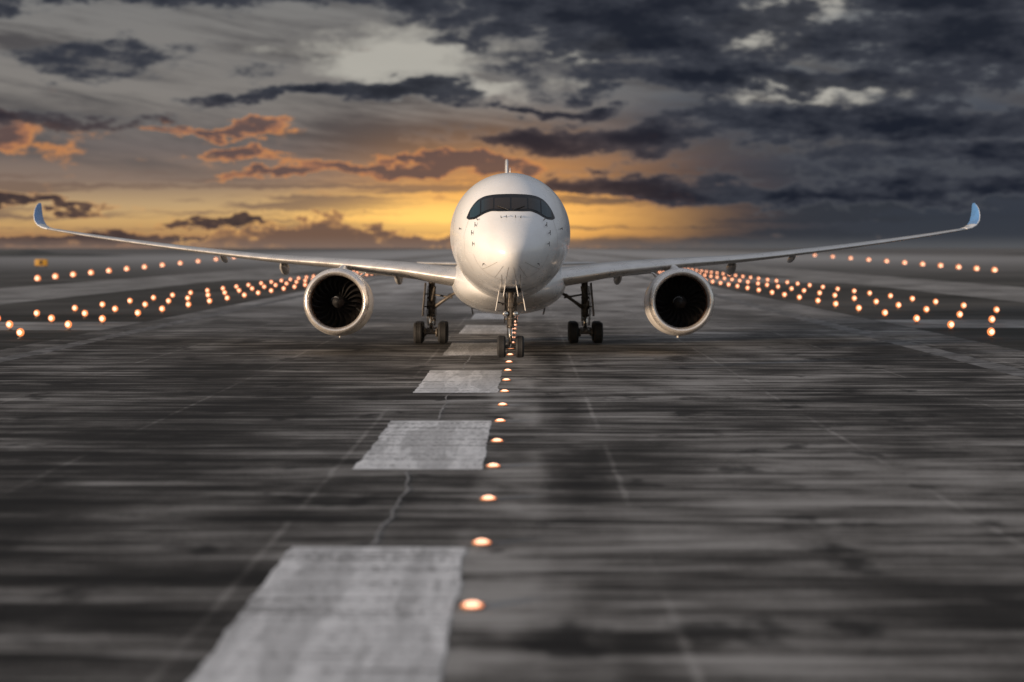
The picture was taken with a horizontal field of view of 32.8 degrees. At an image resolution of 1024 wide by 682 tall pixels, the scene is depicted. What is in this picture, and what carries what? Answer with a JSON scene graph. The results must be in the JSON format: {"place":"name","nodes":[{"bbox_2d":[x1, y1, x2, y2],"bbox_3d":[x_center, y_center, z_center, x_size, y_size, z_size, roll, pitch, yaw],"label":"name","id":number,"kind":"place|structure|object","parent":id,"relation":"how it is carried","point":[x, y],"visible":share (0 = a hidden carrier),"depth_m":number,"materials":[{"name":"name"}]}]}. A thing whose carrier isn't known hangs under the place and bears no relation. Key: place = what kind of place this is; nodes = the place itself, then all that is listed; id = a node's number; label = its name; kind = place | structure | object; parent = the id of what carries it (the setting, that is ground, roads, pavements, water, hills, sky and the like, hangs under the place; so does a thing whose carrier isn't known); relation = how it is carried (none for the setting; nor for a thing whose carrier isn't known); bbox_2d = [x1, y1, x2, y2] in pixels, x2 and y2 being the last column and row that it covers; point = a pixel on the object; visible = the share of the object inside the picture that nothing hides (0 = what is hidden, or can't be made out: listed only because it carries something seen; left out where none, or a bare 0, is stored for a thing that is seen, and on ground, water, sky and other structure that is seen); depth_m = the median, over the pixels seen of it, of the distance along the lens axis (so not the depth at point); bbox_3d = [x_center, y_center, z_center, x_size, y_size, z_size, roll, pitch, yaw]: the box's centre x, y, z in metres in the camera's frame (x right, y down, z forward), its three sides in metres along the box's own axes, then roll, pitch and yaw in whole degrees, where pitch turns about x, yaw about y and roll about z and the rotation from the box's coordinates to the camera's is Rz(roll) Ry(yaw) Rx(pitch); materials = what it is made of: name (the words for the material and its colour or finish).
{"place":"outdoors","nodes":[
{"label":"outdoors","id":0,"kind":"place"},
{"bbox_2d":[0,250,134,255],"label":"hill","id":1,"kind":"structure","parent":0,"point":[24,253],"depth_m":1276.16,"materials":[{"name":"grey"}]},
{"bbox_2d":[0,248,1023,350],"bbox_3d":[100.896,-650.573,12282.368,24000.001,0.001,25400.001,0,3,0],"label":"ground","id":2,"kind":"structure","parent":0,"point":[19,271],"depth_m":354.57,"materials":[{"name":"grey asphalt"}]},
{"bbox_2d":[35,259,47,267],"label":"airfield sign","id":3,"kind":"object","parent":2,"relation":"on","point":[41,262],"visible":1,"depth_m":532.23,"materials":[{"name":"plastic"}]},
{"bbox_2d":[0,322,140,329],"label":"taxiway","id":4,"kind":"structure","parent":2,"relation":"on","point":[59,325],"depth_m":134.95,"materials":[{"name":"grey asphalt"}]},
{"bbox_2d":[0,254,452,303],"bbox_3d":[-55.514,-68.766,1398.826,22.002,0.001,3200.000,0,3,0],"label":"taxiway","id":5,"kind":"structure","parent":2,"relation":"on","point":[25,294],"depth_m":294.35,"materials":[{"name":"grey asphalt"}]},
{"bbox_2d":[233,275,383,279],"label":"taxiway","id":6,"kind":"structure","parent":2,"relation":"on","point":[283,277],"depth_m":354.10,"materials":[{"name":"grey asphalt"}]},
{"bbox_2d":[0,254,998,338],"bbox_3d":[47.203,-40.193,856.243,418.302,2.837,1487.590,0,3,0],"label":"runway edge lights","id":7,"kind":"object","parent":2,"relation":"on","point":[102,319],"visible":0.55,"depth_m":196.08,"materials":[{"name":"orange glass"}]},
{"bbox_2d":[0,256,1023,681],"bbox_3d":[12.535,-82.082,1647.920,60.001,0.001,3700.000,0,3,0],"label":"runway","id":8,"kind":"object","parent":2,"relation":"on","point":[734,492],"depth_m":43.15,"materials":[{"name":"grey asphalt"}]},
{"bbox_2d":[188,313,508,681],"bbox_3d":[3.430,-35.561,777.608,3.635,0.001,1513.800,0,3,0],"label":"runway centerline marking","id":9,"kind":"object","parent":8,"relation":"on","point":[345,614],"visible":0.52,"depth_m":29.67,"materials":[{"name":"white paint"}]},
{"bbox_2d":[369,356,470,544],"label":"pavement cracks","id":10,"kind":"object","parent":8,"relation":"on","point":[390,518],"visible":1,"depth_m":41.31,"materials":[{"name":"grey asphalt"}]},
{"bbox_2d":[413,282,473,342],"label":"landing gear","id":11,"kind":"object","parent":8,"relation":"on","point":[421,331],"visible":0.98,"depth_m":109.06,"materials":[{"name":"rubber"}]},
{"bbox_2d":[459,318,517,609],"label":"runway centerline lights","id":12,"kind":"object","parent":8,"relation":"on","point":[471,605],"visible":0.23,"depth_m":41.35},
{"bbox_2d":[450,173,569,299],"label":"fuselage","id":13,"kind":"object","parent":8,"relation":"on","point":[512,242],"visible":0.91,"depth_m":79.45,"materials":[{"name":"white paint"}]},
{"bbox_2d":[48,228,456,285],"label":"wing","id":14,"kind":"structure","parent":13,"relation":"attached to","point":[442,275],"depth_m":103.30,"materials":[{"name":"white metal"}]},
{"bbox_2d":[34,203,50,229],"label":"winglet","id":15,"kind":"object","parent":14,"relation":"on","point":[39,219],"visible":0.94,"depth_m":119.85,"materials":[{"name":"blue paint"}]},
{"bbox_2d":[210,254,410,278],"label":"flaps","id":16,"kind":"object","parent":14,"relation":"on","point":[371,273],"visible":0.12,"depth_m":111.86,"materials":[{"name":"grey paint"}]},
{"bbox_2d":[220,256,402,284],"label":"flap track fairings","id":17,"kind":"object","parent":14,"relation":"on","point":[284,269],"visible":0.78,"depth_m":111.13,"materials":[{"name":"grey paint"}]},
{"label":"engine pylon","id":18,"kind":"object","parent":14,"relation":"on","visible":0},
{"bbox_2d":[303,268,373,335],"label":"engine nacelle","id":19,"kind":"object","parent":18,"relation":"attached to","point":[360,321],"visible":0.94,"depth_m":97.75,"materials":[{"name":"metal"}]},
{"bbox_2d":[312,276,362,327],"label":"engine fan","id":20,"kind":"object","parent":19,"relation":"attached to","point":[337,301],"visible":0.94,"depth_m":98.90},
{"bbox_2d":[417,262,456,264],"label":"horizontal stabilizer","id":21,"kind":"object","parent":13,"relation":"attached to","point":[444,263],"visible":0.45,"depth_m":140.04,"materials":[{"name":"grey paint"}]},
{"bbox_2d":[505,159,508,172],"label":"vertical stabilizer","id":22,"kind":"object","parent":13,"relation":"attached to","point":[506,166],"visible":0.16,"depth_m":139.10,"materials":[{"name":"white paint"}]},
{"bbox_2d":[452,265,565,313],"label":"belly fairing","id":23,"kind":"object","parent":13,"relation":"attached to","point":[466,292],"visible":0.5,"depth_m":96.49,"materials":[{"name":"white paint"}]},
{"bbox_2d":[495,286,525,357],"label":"nose landing gear","id":24,"kind":"object","parent":13,"relation":"attached to","point":[510,313],"visible":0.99,"depth_m":81.66,"materials":[{"name":"rubber"}]},
{"bbox_2d":[453,211,567,288],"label":"panel seams","id":25,"kind":"object","parent":13,"relation":"attached to","point":[508,267],"visible":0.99,"depth_m":78.73,"materials":[{"name":"silver metal"}]},
{"bbox_2d":[470,197,551,217],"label":"cockpit windows","id":26,"kind":"structure","parent":13,"relation":"attached to","point":[487,203],"depth_m":79.97,"materials":[{"name":"black glass"}]},
{"bbox_2d":[467,194,554,219],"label":"window surround","id":27,"kind":"object","parent":13,"relation":"in","point":[494,196],"visible":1,"depth_m":80.23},
{"bbox_2d":[459,215,562,265],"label":"air data probes","id":28,"kind":"object","parent":13,"relation":"attached to","point":[515,216],"visible":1,"depth_m":78.86,"materials":[{"name":"metal"}]},
{"bbox_2d":[563,262,595,264],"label":"horizontal stabilizer","id":29,"kind":"object","parent":13,"relation":"attached to","point":[571,263],"visible":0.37,"depth_m":140.35,"materials":[{"name":"grey paint"}]},
{"bbox_2d":[561,228,965,285],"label":"wing","id":30,"kind":"structure","parent":13,"relation":"attached to","point":[574,275],"depth_m":103.42,"materials":[{"name":"white metal"}]},
{"bbox_2d":[612,271,657,277],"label":"flaps","id":31,"kind":"object","parent":30,"relation":"on","point":[641,273],"visible":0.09,"depth_m":111.99,"materials":[{"name":"grey paint"}]},
{"bbox_2d":[664,264,677,270],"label":"engine pylon","id":32,"kind":"object","parent":30,"relation":"on","point":[673,266],"visible":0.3,"depth_m":101.88,"materials":[{"name":"metal"}]},
{"bbox_2d":[644,268,713,335],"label":"engine nacelle","id":33,"kind":"object","parent":32,"relation":"attached to","point":[657,321],"visible":0.91,"depth_m":97.88,"materials":[{"name":"metal"}]},
{"bbox_2d":[655,276,705,326],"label":"engine fan","id":34,"kind":"object","parent":33,"relation":"attached to","point":[680,301],"visible":0.98,"depth_m":99.02},
{"bbox_2d":[613,256,795,284],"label":"flap track fairings","id":35,"kind":"object","parent":30,"relation":"on","point":[730,268],"visible":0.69,"depth_m":111.30,"materials":[{"name":"grey paint"}]},
{"bbox_2d":[963,203,979,229],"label":"winglet","id":36,"kind":"object","parent":30,"relation":"on","point":[974,218],"visible":0.91,"depth_m":120.25,"materials":[{"name":"blue paint"}]},
{"bbox_2d":[0,258,1023,377],"bbox_3d":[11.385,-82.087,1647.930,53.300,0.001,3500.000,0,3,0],"label":"runway edge marking","id":37,"kind":"object","parent":8,"relation":"on","point":[981,363],"depth_m":115.50,"materials":[{"name":"paint"}]},
{"bbox_2d":[542,282,602,342],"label":"landing gear","id":38,"kind":"object","parent":8,"relation":"on","point":[575,331],"visible":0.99,"depth_m":109.10,"materials":[{"name":"rubber"}]},
{"bbox_2d":[705,278,841,282],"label":"taxiway","id":39,"kind":"structure","parent":2,"relation":"on","point":[771,280],"depth_m":321.47,"materials":[{"name":"grey asphalt"}]},
{"bbox_2d":[568,251,1023,301],"bbox_3d":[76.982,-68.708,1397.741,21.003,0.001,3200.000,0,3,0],"label":"taxiway","id":40,"kind":"structure","parent":2,"relation":"on","point":[1008,293],"depth_m":302.87,"materials":[{"name":"grey asphalt"}]},
{"bbox_2d":[877,320,1023,327],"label":"taxiway","id":41,"kind":"structure","parent":2,"relation":"on","point":[969,323],"depth_m":138.52,"materials":[{"name":"grey asphalt"}]},
{"bbox_2d":[0,0,1023,247],"label":"sky","id":42,"kind":"structure","parent":0,"point":[195,123],"materials":[{"name":"grey"}]},
{"bbox_2d":[989,253,1023,254],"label":"hill","id":43,"kind":"structure","parent":0,"point":[1009,254],"depth_m":1510.34,"materials":[{"name":"grey"}]}
]}

